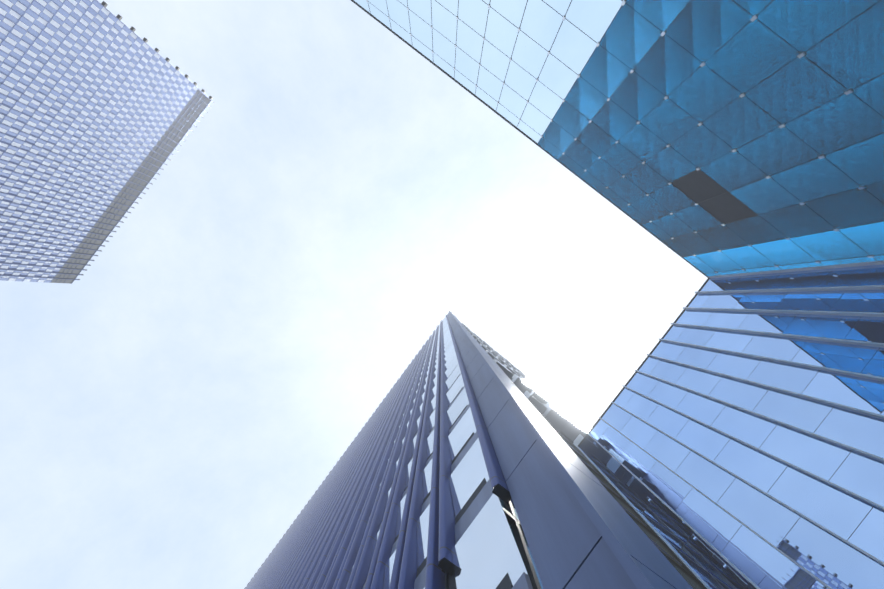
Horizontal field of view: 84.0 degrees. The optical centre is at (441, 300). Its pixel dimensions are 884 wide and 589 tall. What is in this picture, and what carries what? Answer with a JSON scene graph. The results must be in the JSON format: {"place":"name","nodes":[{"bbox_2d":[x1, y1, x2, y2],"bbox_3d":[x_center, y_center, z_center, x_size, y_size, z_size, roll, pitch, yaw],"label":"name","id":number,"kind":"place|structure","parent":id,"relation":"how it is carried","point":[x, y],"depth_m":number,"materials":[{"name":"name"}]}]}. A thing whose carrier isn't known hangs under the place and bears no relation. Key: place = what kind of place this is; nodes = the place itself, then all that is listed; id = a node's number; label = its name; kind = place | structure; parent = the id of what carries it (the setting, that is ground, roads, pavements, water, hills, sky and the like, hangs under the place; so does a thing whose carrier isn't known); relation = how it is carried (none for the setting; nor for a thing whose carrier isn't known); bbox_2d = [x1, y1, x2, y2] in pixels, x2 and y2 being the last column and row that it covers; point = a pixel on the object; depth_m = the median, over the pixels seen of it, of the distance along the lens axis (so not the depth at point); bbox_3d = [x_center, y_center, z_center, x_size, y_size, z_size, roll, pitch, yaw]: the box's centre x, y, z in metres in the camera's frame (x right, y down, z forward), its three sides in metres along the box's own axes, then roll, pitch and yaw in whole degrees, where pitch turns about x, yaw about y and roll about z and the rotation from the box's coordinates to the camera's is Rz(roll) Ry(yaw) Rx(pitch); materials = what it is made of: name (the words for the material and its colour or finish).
{"place":"outdoors","nodes":[
{"label":"outdoors","id":0,"kind":"place"},
{"bbox_2d":[0,0,214,283],"bbox_3d":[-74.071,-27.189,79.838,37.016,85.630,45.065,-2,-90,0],"label":"skyscraper","id":1,"kind":"structure","parent":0,"point":[114,134],"depth_m":94.50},
{"bbox_2d":[0,0,707,588],"label":"sky","id":2,"kind":"structure","parent":0,"point":[169,411],"materials":[{"name":"white"}]},
{"bbox_2d":[366,367,511,588],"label":"windows","id":3,"kind":"structure","parent":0,"point":[505,583],"depth_m":11.26,"materials":[{"name":"glass"}]},
{"bbox_2d":[244,312,692,588],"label":"skyscraper","id":4,"kind":"structure","parent":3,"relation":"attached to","point":[339,534],"depth_m":13.73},
{"bbox_2d":[449,311,706,588],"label":"skyscraper","id":5,"kind":"structure","parent":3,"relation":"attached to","point":[570,428],"depth_m":21.55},
{"bbox_2d":[538,0,883,275],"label":"glass facade","id":6,"kind":"structure","parent":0,"point":[698,186],"depth_m":21.47,"materials":[{"name":"blue glass"}]},
{"bbox_2d":[351,0,883,278],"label":"skyscraper","id":7,"kind":"structure","parent":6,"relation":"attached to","point":[768,176],"depth_m":23.70,"materials":[{"name":"blue glass"}]},
{"bbox_2d":[575,260,883,588],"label":"skyscraper","id":8,"kind":"structure","parent":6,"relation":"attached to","point":[733,438],"depth_m":22.41,"materials":[{"name":"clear glass"}]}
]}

